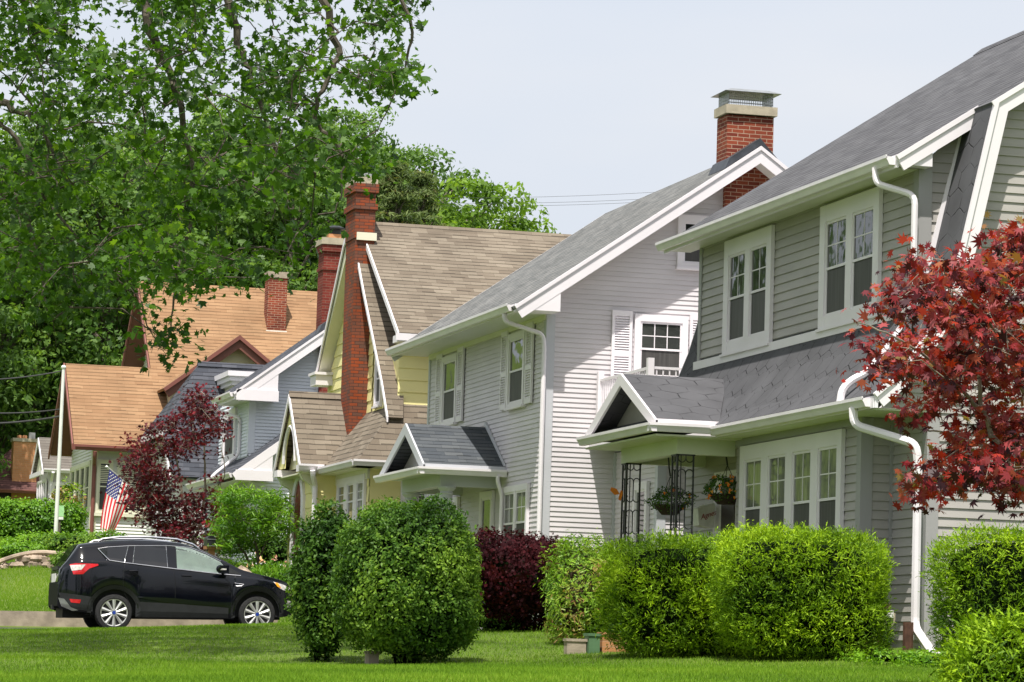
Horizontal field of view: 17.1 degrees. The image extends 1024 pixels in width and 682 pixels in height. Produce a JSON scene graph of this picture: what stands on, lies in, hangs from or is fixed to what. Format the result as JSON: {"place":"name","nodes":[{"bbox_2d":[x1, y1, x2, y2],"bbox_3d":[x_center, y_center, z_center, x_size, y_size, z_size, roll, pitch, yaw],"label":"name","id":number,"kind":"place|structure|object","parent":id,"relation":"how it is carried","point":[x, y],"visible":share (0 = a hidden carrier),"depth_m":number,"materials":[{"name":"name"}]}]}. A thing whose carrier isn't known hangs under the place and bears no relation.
{"place":"outdoors","nodes":[
{"label":"outdoors","id":0,"kind":"place"},
{"bbox_2d":[0,627,84,628],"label":"driveway","id":1,"kind":"structure","parent":0,"point":[23,628],"depth_m":64.84,"materials":[{"name":"concrete"}]},
{"bbox_2d":[48,535,293,627],"bbox_3d":[-6.434,4.586,64.065,4.490,1.804,2.234,2,-5,-15],"label":"parked suv","id":2,"kind":"object","parent":1,"relation":"on","point":[119,581],"visible":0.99,"depth_m":63.16,"materials":[{"name":"paint"}]},
{"bbox_2d":[0,537,947,681],"bbox_3d":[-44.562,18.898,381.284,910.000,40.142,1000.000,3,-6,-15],"label":"ground","id":3,"kind":"structure","parent":0,"point":[342,653],"depth_m":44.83,"materials":[{"name":"green plant"}]},
{"bbox_2d":[0,129,34,367],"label":"hillside tree","id":4,"kind":"object","parent":3,"relation":"on","point":[27,143],"visible":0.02,"depth_m":147.17,"materials":[{"name":"green plant"}]},
{"bbox_2d":[0,432,39,502],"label":"brown roof house","id":5,"kind":"structure","parent":3,"relation":"on","point":[17,482],"depth_m":119.99,"materials":[{"name":"brown brick"}]},
{"bbox_2d":[0,252,40,479],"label":"hillside tree","id":6,"kind":"object","parent":3,"relation":"on","point":[3,362],"visible":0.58,"depth_m":118.75,"materials":[{"name":"green plant"}]},
{"bbox_2d":[0,539,55,557],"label":"ground cover","id":7,"kind":"object","parent":3,"relation":"on","point":[11,548],"visible":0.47,"depth_m":76.71,"materials":[{"name":"green plant"}]},
{"bbox_2d":[0,550,63,568],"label":"stone wall","id":8,"kind":"structure","parent":3,"relation":"on","point":[33,558],"depth_m":74.26,"materials":[{"name":"beige stone"}]},
{"bbox_2d":[0,496,88,537],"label":"boundary hedge","id":9,"kind":"object","parent":3,"relation":"on","point":[17,515],"visible":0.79,"depth_m":87.66,"materials":[{"name":"green plant"}]},
{"bbox_2d":[29,437,71,504],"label":"sunroom house","id":10,"kind":"structure","parent":3,"relation":"on","point":[44,467],"depth_m":107.66,"materials":[{"name":"beige"}]},
{"bbox_2d":[36,479,46,504],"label":"window","id":11,"kind":"structure","parent":10,"relation":"in","point":[41,491],"depth_m":108.42,"materials":[{"name":"white glass"}]},
{"bbox_2d":[52,482,68,502],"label":"window","id":12,"kind":"structure","parent":10,"relation":"in","point":[54,483],"depth_m":107.42,"materials":[{"name":"white glass"}]},
{"bbox_2d":[0,103,102,181],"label":"hillside tree","id":13,"kind":"object","parent":3,"relation":"on","point":[15,126],"visible":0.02,"depth_m":165.34,"materials":[{"name":"green plant"}]},
{"bbox_2d":[1,530,104,550],"bbox_3d":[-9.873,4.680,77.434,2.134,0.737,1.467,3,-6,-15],"label":"ground cover","id":14,"kind":"object","parent":3,"relation":"on","point":[62,542],"visible":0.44,"depth_m":76.99,"materials":[{"name":"green plant"}]},
{"bbox_2d":[0,142,114,404],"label":"hillside tree","id":15,"kind":"object","parent":3,"relation":"on","point":[54,175],"visible":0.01,"depth_m":146.40,"materials":[{"name":"green plant"}]},
{"bbox_2d":[54,365,65,533],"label":"flagpole","id":16,"kind":"object","parent":3,"relation":"on","point":[56,516],"visible":0.88,"depth_m":86.01,"materials":[{"name":"white metal"}]},
{"bbox_2d":[46,544,74,565],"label":"ground cover","id":17,"kind":"object","parent":3,"relation":"on","point":[55,557],"visible":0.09,"depth_m":73.97,"materials":[{"name":"green plant"}]},
{"bbox_2d":[58,505,63,533],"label":"yard sign","id":18,"kind":"object","parent":3,"relation":"on","point":[61,510],"visible":0.62,"depth_m":86.91,"materials":[{"name":"green plastic"}]},
{"bbox_2d":[0,155,122,455],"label":"hillside tree","id":19,"kind":"object","parent":3,"relation":"on","point":[10,396],"visible":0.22,"depth_m":123.98,"materials":[{"name":"green plant"}]},
{"bbox_2d":[46,475,86,525],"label":"vine","id":20,"kind":"object","parent":3,"relation":"on","point":[67,492],"visible":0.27,"depth_m":92.15,"materials":[{"name":"green plant"}]},
{"bbox_2d":[16,156,117,346],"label":"hillside tree","id":21,"kind":"object","parent":3,"relation":"on","point":[92,229],"depth_m":144.98,"materials":[{"name":"green plant"}]},
{"bbox_2d":[0,157,186,450],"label":"hillside tree","id":22,"kind":"object","parent":3,"relation":"on","point":[113,360],"visible":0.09,"depth_m":125.73,"materials":[{"name":"green plant"}]},
{"bbox_2d":[64,528,126,540],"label":"ground cover","id":23,"kind":"object","parent":3,"relation":"on","point":[112,533],"visible":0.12,"depth_m":81.37,"materials":[{"name":"green plant"}]},
{"bbox_2d":[44,95,170,180],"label":"hillside tree","id":24,"kind":"object","parent":3,"relation":"on","point":[89,129],"depth_m":161.76,"materials":[{"name":"green plant"}]},
{"bbox_2d":[2,145,214,415],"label":"hillside tree","id":25,"kind":"object","parent":3,"relation":"on","point":[107,341],"visible":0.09,"depth_m":126.86,"materials":[{"name":"green plant"}]},
{"bbox_2d":[38,181,224,429],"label":"hillside tree","id":26,"kind":"object","parent":3,"relation":"on","point":[123,329],"visible":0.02,"depth_m":131.83,"materials":[{"name":"green plant"}]},
{"bbox_2d":[0,611,277,626],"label":"kerb wall","id":27,"kind":"structure","parent":3,"relation":"on","point":[31,618],"depth_m":65.44,"materials":[{"name":"concrete"}]},
{"bbox_2d":[99,382,245,556],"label":"purple maple","id":28,"kind":"object","parent":3,"relation":"on","point":[191,525],"visible":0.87,"depth_m":75.20,"materials":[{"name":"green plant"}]},
{"bbox_2d":[48,271,316,535],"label":"orange roof house","id":29,"kind":"structure","parent":3,"relation":"on","point":[105,407],"depth_m":96.77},
{"bbox_2d":[0,415,59,423],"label":"overhead wire","id":30,"kind":"object","parent":29,"relation":"attached to","point":[46,418],"visible":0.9,"depth_m":95.44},
{"bbox_2d":[0,409,59,413],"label":"overhead wire","id":31,"kind":"object","parent":29,"relation":"attached to","point":[27,412],"visible":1,"depth_m":95.34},
{"bbox_2d":[0,370,61,379],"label":"overhead wire","id":32,"kind":"object","parent":29,"relation":"attached to","point":[30,376],"visible":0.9,"depth_m":95.42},
{"bbox_2d":[69,460,90,512],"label":"window","id":33,"kind":"structure","parent":29,"relation":"in","point":[80,474],"depth_m":95.81,"materials":[{"name":"white glass"}]},
{"bbox_2d":[94,459,113,513],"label":"window","id":34,"kind":"structure","parent":29,"relation":"in","point":[99,501],"depth_m":94.24,"materials":[{"name":"black glass"}]},
{"bbox_2d":[100,465,140,534],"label":"national flag","id":35,"kind":"object","parent":29,"relation":"attached to","point":[112,513],"visible":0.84,"depth_m":89.92,"materials":[{"name":"multicoloured fabric"}]},
{"bbox_2d":[117,460,146,515],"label":"window","id":36,"kind":"structure","parent":29,"relation":"in","point":[118,469],"depth_m":94.43,"materials":[{"name":"grey glass"}]},
{"bbox_2d":[92,169,285,358],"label":"hillside tree","id":37,"kind":"object","parent":3,"relation":"on","point":[256,244],"visible":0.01,"depth_m":136.40,"materials":[{"name":"green plant"}]},
{"bbox_2d":[106,112,274,347],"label":"hillside tree","id":38,"kind":"object","parent":3,"relation":"on","point":[202,122],"visible":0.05,"depth_m":147.76,"materials":[{"name":"green plant"}]},
{"bbox_2d":[137,361,263,546],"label":"clipped gable house","id":39,"kind":"structure","parent":3,"relation":"on","point":[224,377],"depth_m":87.88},
{"bbox_2d":[198,492,208,546],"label":"window","id":40,"kind":"structure","parent":39,"relation":"in","point":[205,532],"depth_m":86.10,"materials":[{"name":"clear glass"}]},
{"bbox_2d":[203,536,219,555],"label":"mailbox","id":41,"kind":"object","parent":3,"relation":"on","point":[209,541],"visible":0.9,"depth_m":70.05,"materials":[{"name":"black metal"}]},
{"bbox_2d":[117,138,316,352],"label":"hillside tree","id":42,"kind":"object","parent":3,"relation":"on","point":[233,234],"visible":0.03,"depth_m":135.93,"materials":[{"name":"green plant"}]},
{"bbox_2d":[0,0,438,375],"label":"maple tree","id":43,"kind":"object","parent":3,"relation":"on","point":[29,182],"visible":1,"depth_m":44.68,"materials":[{"name":"green plant"}]},
{"bbox_2d":[173,93,295,163],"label":"hillside tree","id":44,"kind":"object","parent":3,"relation":"on","point":[224,116],"visible":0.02,"depth_m":183.60,"materials":[{"name":"green plant"}]},
{"bbox_2d":[225,555,271,571],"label":"rose bush","id":45,"kind":"object","parent":3,"relation":"on","point":[245,562],"visible":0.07,"depth_m":69.50,"materials":[{"name":"green plant"}]},
{"bbox_2d":[198,480,301,568],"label":"magnolia tree","id":46,"kind":"object","parent":3,"relation":"on","point":[270,518],"visible":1,"depth_m":70.41,"materials":[{"name":"green plant"}]},
{"bbox_2d":[240,530,287,568],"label":"rose bush","id":47,"kind":"object","parent":3,"relation":"on","point":[278,553],"visible":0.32,"depth_m":74.31,"materials":[{"name":"green plant"}]},
{"bbox_2d":[185,225,344,565],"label":"blue gable house","id":48,"kind":"structure","parent":3,"relation":"on","point":[255,401],"depth_m":81.52,"materials":[{"name":"wood"}]},
{"bbox_2d":[220,407,236,465],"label":"window","id":49,"kind":"structure","parent":48,"relation":"in","point":[231,444],"depth_m":83.42,"materials":[{"name":"white glass"}]},
{"bbox_2d":[251,556,296,604],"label":"feathery shrub","id":50,"kind":"object","parent":3,"relation":"on","point":[266,570],"visible":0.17,"depth_m":68.79,"materials":[{"name":"green plant"}]},
{"bbox_2d":[202,159,346,291],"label":"hillside tree","id":51,"kind":"object","parent":3,"relation":"on","point":[240,218],"visible":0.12,"depth_m":134.12,"materials":[{"name":"green plant"}]},
{"bbox_2d":[241,191,345,290],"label":"hillside tree","id":52,"kind":"object","parent":3,"relation":"on","point":[313,260],"visible":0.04,"depth_m":133.98,"materials":[{"name":"green plant"}]},
{"bbox_2d":[250,124,363,200],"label":"hillside tree","id":53,"kind":"object","parent":3,"relation":"on","point":[317,140],"visible":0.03,"depth_m":163.02,"materials":[{"name":"green plant"}]},
{"bbox_2d":[282,496,352,661],"bbox_3d":[-2.331,3.041,42.396,1.046,2.225,1.067,3,-6,-15],"label":"euonymus bush","id":54,"kind":"object","parent":3,"relation":"on","point":[309,580],"visible":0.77,"depth_m":42.15,"materials":[{"name":"green plant"}]},
{"bbox_2d":[266,144,414,201],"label":"hillside tree","id":55,"kind":"object","parent":3,"relation":"on","point":[337,174],"depth_m":162.40,"materials":[{"name":"green plant"}]},
{"bbox_2d":[281,106,401,201],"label":"hillside tree","id":56,"kind":"object","parent":3,"relation":"on","point":[364,123],"visible":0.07,"depth_m":188.15,"materials":[{"name":"green plant"}]},
{"bbox_2d":[364,651,379,664],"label":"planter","id":57,"kind":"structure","parent":3,"relation":"on","point":[373,658],"depth_m":41.23,"materials":[{"name":"concrete"}]},
{"bbox_2d":[310,159,439,255],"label":"hillside tree","id":58,"kind":"object","parent":3,"relation":"on","point":[378,194],"visible":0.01,"depth_m":138.71,"materials":[{"name":"green plant"}]},
{"bbox_2d":[337,143,459,226],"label":"hillside tree","id":59,"kind":"object","parent":3,"relation":"on","point":[382,150],"visible":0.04,"depth_m":156.23,"materials":[{"name":"green plant"}]},
{"bbox_2d":[375,159,424,224],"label":"spruce tree","id":60,"kind":"object","parent":3,"relation":"on","point":[394,196],"visible":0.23,"depth_m":131.96,"materials":[{"name":"green plant"}]},
{"bbox_2d":[323,493,487,664],"bbox_3d":[-1.262,2.906,41.291,2.003,2.164,1.957,3,-6,-15],"label":"euonymus bush","id":61,"kind":"object","parent":3,"relation":"on","point":[404,585],"visible":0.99,"depth_m":40.74,"materials":[{"name":"green plant"}]},
{"bbox_2d":[345,143,493,228],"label":"hillside tree","id":62,"kind":"object","parent":3,"relation":"on","point":[417,157],"visible":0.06,"depth_m":155.11,"materials":[{"name":"green plant"}]},
{"bbox_2d":[273,168,571,568],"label":"yellow cottage","id":63,"kind":"structure","parent":3,"relation":"on","point":[396,284],"depth_m":69.91,"materials":[{"name":"beige"}]},
{"bbox_2d":[289,477,305,565],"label":"door","id":64,"kind":"structure","parent":63,"relation":"in","point":[299,485],"depth_m":70.86,"materials":[{"name":"white wood"}]},
{"bbox_2d":[335,473,366,521],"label":"window","id":65,"kind":"structure","parent":63,"relation":"in","point":[352,489],"depth_m":67.80,"materials":[{"name":"white glass"}]},
{"bbox_2d":[371,359,382,408],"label":"window","id":66,"kind":"structure","parent":63,"relation":"in","point":[377,398],"depth_m":69.02,"materials":[{"name":"white glass"}]},
{"bbox_2d":[400,481,423,504],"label":"window","id":67,"kind":"structure","parent":63,"relation":"in","point":[402,497],"depth_m":66.60,"materials":[{"name":"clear glass"}]},
{"bbox_2d":[400,168,451,226],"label":"spruce tree","id":68,"kind":"object","parent":3,"relation":"on","point":[429,210],"visible":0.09,"depth_m":135.40,"materials":[{"name":"green plant"}]},
{"bbox_2d":[426,174,548,231],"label":"hillside tree","id":69,"kind":"object","parent":3,"relation":"on","point":[476,218],"visible":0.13,"depth_m":141.91,"materials":[{"name":"green plant"}]},
{"bbox_2d":[475,600,525,631],"bbox_3d":[-0.242,4.076,50.029,0.992,0.599,0.780,3,-6,-15],"label":"shrub","id":70,"kind":"object","parent":3,"relation":"on","point":[487,625],"visible":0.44,"depth_m":49.80,"materials":[{"name":"green plant"}]},
{"bbox_2d":[485,212,560,233],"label":"hillside tree","id":71,"kind":"object","parent":3,"relation":"on","point":[522,226],"visible":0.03,"depth_m":144.12,"materials":[{"name":"green plant"}]},
{"bbox_2d":[468,524,602,631],"bbox_3d":[0.301,3.539,50.095,3.048,1.662,2.198,3,-6,-15],"label":"bush","id":72,"kind":"object","parent":3,"relation":"on","point":[510,574],"visible":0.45,"depth_m":49.43,"materials":[{"name":"purple plant"}]},
{"bbox_2d":[563,638,587,653],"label":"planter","id":73,"kind":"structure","parent":3,"relation":"on","point":[574,645],"depth_m":42.43,"materials":[{"name":"concrete"}]},
{"bbox_2d":[533,527,626,643],"bbox_3d":[1.058,3.366,45.041,1.488,1.809,1.555,3,-6,-15],"label":"arborvitae","id":74,"kind":"object","parent":3,"relation":"on","point":[571,582],"visible":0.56,"depth_m":44.73,"materials":[{"name":"green plant"}]},
{"bbox_2d":[583,633,600,652],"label":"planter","id":75,"kind":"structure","parent":3,"relation":"on","point":[592,644],"depth_m":42.42,"materials":[{"name":"green plastic"}]},
{"bbox_2d":[597,632,624,652],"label":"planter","id":76,"kind":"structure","parent":3,"relation":"on","point":[603,645],"depth_m":42.52,"materials":[{"name":"orange brick"}]},
{"bbox_2d":[599,531,634,627],"bbox_3d":[1.438,3.427,46.640,0.840,1.664,0.851,3,-6,-15],"label":"dark yew","id":77,"kind":"object","parent":3,"relation":"on","point":[617,544],"visible":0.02,"depth_m":46.67,"materials":[{"name":"green plant"}]},
{"bbox_2d":[373,88,895,622],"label":"gable house","id":78,"kind":"structure","parent":3,"relation":"on","point":[531,362],"depth_m":56.63,"materials":[{"name":"white wood"}]},
{"bbox_2d":[440,353,456,425],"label":"window","id":79,"kind":"structure","parent":78,"relation":"in","point":[449,363],"depth_m":62.21,"materials":[{"name":"white glass"}]},
{"bbox_2d":[439,496,459,528],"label":"window","id":80,"kind":"structure","parent":78,"relation":"in","point":[455,499],"depth_m":61.04,"materials":[{"name":"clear glass"}]},
{"bbox_2d":[478,490,494,540],"bbox_3d":[-0.460,3.548,58.992,0.055,1.870,0.870,3,-6,-15],"label":"storm door","id":81,"kind":"structure","parent":78,"relation":"in","point":[486,499],"depth_m":59.05,"materials":[{"name":"white glass"}]},
{"bbox_2d":[503,330,525,410],"bbox_3d":[0.062,0.499,57.604,0.085,1.305,1.140,3,-6,-15],"label":"window","id":82,"kind":"structure","parent":78,"relation":"in","point":[516,341],"depth_m":57.68,"materials":[{"name":"clear glass"}]},
{"bbox_2d":[502,483,529,542],"bbox_3d":[0.030,3.065,57.177,0.085,1.275,1.700,3,-6,-15],"label":"window","id":83,"kind":"structure","parent":78,"relation":"in","point":[516,506],"depth_m":57.10,"materials":[{"name":"clear glass"}]},
{"bbox_2d":[631,481,649,551],"bbox_3d":[2.031,3.247,54.377,0.085,1.985,0.790,3,-6,-15],"label":"window","id":84,"kind":"structure","parent":78,"relation":"in","point":[645,485],"depth_m":54.38,"materials":[{"name":"clear glass"}]},
{"bbox_2d":[633,314,688,376],"bbox_3d":[2.473,0.142,56.404,0.970,1.145,0.085,3,-6,-15],"label":"window","id":85,"kind":"structure","parent":78,"relation":"in","point":[663,338],"depth_m":56.44,"materials":[{"name":"clear glass"}]},
{"bbox_2d":[675,214,707,270],"bbox_3d":[3.107,-1.635,56.735,0.750,0.925,0.085,3,-6,-15],"label":"window","id":86,"kind":"structure","parent":78,"relation":"in","point":[685,261],"depth_m":56.69,"materials":[{"name":"clear glass"}]},
{"bbox_2d":[589,526,765,657],"bbox_3d":[2.216,3.087,40.912,2.569,1.705,2.166,1,-6,6],"label":"yew hedge","id":87,"kind":"object","parent":3,"relation":"on","point":[657,607],"visible":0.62,"depth_m":40.26,"materials":[{"name":"green plant"}]},
{"bbox_2d":[576,31,1023,652],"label":"gambrel house","id":88,"kind":"structure","parent":3,"relation":"on","point":[794,259],"depth_m":44.66,"materials":[{"name":"grey wood"}]},
{"bbox_2d":[610,487,622,500],"bbox_3d":[1.506,2.209,49.061,0.189,0.192,0.012,3,-6,-15],"label":"butterfly ornament","id":89,"kind":"object","parent":88,"relation":"attached to","point":[614,491],"visible":1,"depth_m":49.06,"materials":[{"name":"orange paint"}]},
{"bbox_2d":[644,458,698,514],"bbox_3d":[2.263,1.986,48.124,0.753,0.971,0.790,3,-6,-15],"label":"hanging basket","id":90,"kind":"object","parent":88,"relation":"hanging from","point":[661,508],"visible":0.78,"depth_m":48.01,"materials":[{"name":"green metal"}]},
{"bbox_2d":[693,503,715,528],"bbox_3d":[2.748,2.506,48.788,0.284,0.360,0.314,3,-6,-15],"label":"wall mailbox","id":91,"kind":"object","parent":88,"relation":"attached to","point":[704,515],"depth_m":48.65,"materials":[{"name":"white metal"}]},
{"bbox_2d":[701,457,736,504],"bbox_3d":[3.005,1.868,47.290,0.714,0.855,0.876,3,-6,-15],"label":"hanging basket","id":92,"kind":"object","parent":88,"relation":"hanging from","point":[721,497],"visible":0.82,"depth_m":47.12,"materials":[{"name":"green metal"}]},
{"bbox_2d":[721,476,735,546],"bbox_3d":[3.064,2.862,48.282,0.025,1.850,0.580,3,-6,-15],"label":"door","id":93,"kind":"structure","parent":88,"relation":"in","point":[727,511],"depth_m":48.30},
{"bbox_2d":[719,225,774,356],"bbox_3d":[3.333,-0.690,48.196,0.085,1.685,2.100,3,-6,-15],"label":"window","id":94,"kind":"structure","parent":88,"relation":"in","point":[748,280],"depth_m":48.11,"materials":[{"name":"clear glass"}]},
{"bbox_2d":[738,429,845,540],"bbox_3d":[3.629,2.128,44.659,0.085,1.705,4.010,3,-6,-15],"label":"window","id":95,"kind":"structure","parent":88,"relation":"in","point":[799,479],"depth_m":44.47,"materials":[{"name":"clear glass"}]},
{"bbox_2d":[815,187,882,332],"bbox_3d":[4.387,-1.044,44.271,0.085,1.685,2.220,3,-6,-15],"label":"window","id":96,"kind":"structure","parent":88,"relation":"in","point":[850,242],"depth_m":44.22,"materials":[{"name":"clear glass"}]},
{"bbox_2d":[701,515,901,660],"bbox_3d":[3.367,2.978,39.682,2.348,1.808,2.244,2,-6,2],"label":"yew hedge","id":97,"kind":"object","parent":3,"relation":"on","point":[808,592],"visible":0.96,"depth_m":38.96,"materials":[{"name":"green plant"}]},
{"bbox_2d":[835,645,925,664],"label":"weeds","id":98,"kind":"object","parent":3,"relation":"on","point":[880,657],"visible":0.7,"depth_m":37.23,"materials":[{"name":"green plant"}]},
{"bbox_2d":[867,604,894,644],"bbox_3d":[4.475,3.529,41.273,0.336,0.720,0.220,3,-6,-15],"label":"gas meter","id":99,"kind":"object","parent":3,"relation":"on","point":[893,617],"visible":0.23,"depth_m":41.24,"materials":[{"name":"grey metal"}]},
{"bbox_2d":[902,622,913,649],"bbox_3d":[4.738,3.579,40.653,0.130,0.428,0.124,3,-6,-15],"label":"drain standpipe","id":100,"kind":"object","parent":3,"relation":"on","point":[907,635],"visible":0.66,"depth_m":40.61,"materials":[{"name":"brown metal"}]},
{"bbox_2d":[893,646,950,667],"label":"weeds","id":101,"kind":"object","parent":3,"relation":"on","point":[924,660],"visible":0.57,"depth_m":36.42,"materials":[{"name":"green plant"}]},
{"bbox_2d":[836,208,1023,521],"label":"japanese maple","id":102,"kind":"object","parent":3,"relation":"on","point":[998,466],"visible":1,"depth_m":26.16,"materials":[{"name":"red plant"}]},
{"bbox_2d":[915,518,1023,656],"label":"yew hedge","id":103,"kind":"object","parent":3,"relation":"on","point":[984,574],"visible":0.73,"depth_m":38.13,"materials":[{"name":"green plant"}]},
{"bbox_2d":[926,598,1023,681],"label":"spruce shrub","id":104,"kind":"object","parent":3,"relation":"on","point":[992,650],"visible":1,"depth_m":24.35,"materials":[{"name":"green plant"}]},
{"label":"utility pole","id":105,"kind":"object","parent":3,"relation":"on","visible":0},
{"bbox_2d":[438,192,650,197],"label":"overhead wire","id":106,"kind":"object","parent":105,"relation":"attached to","point":[557,196],"visible":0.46,"depth_m":135.58,"materials":[{"name":"grey metal"}]},
{"bbox_2d":[0,0,1023,233],"label":"sky","id":107,"kind":"structure","parent":0,"point":[569,100],"materials":[{"name":"white"}]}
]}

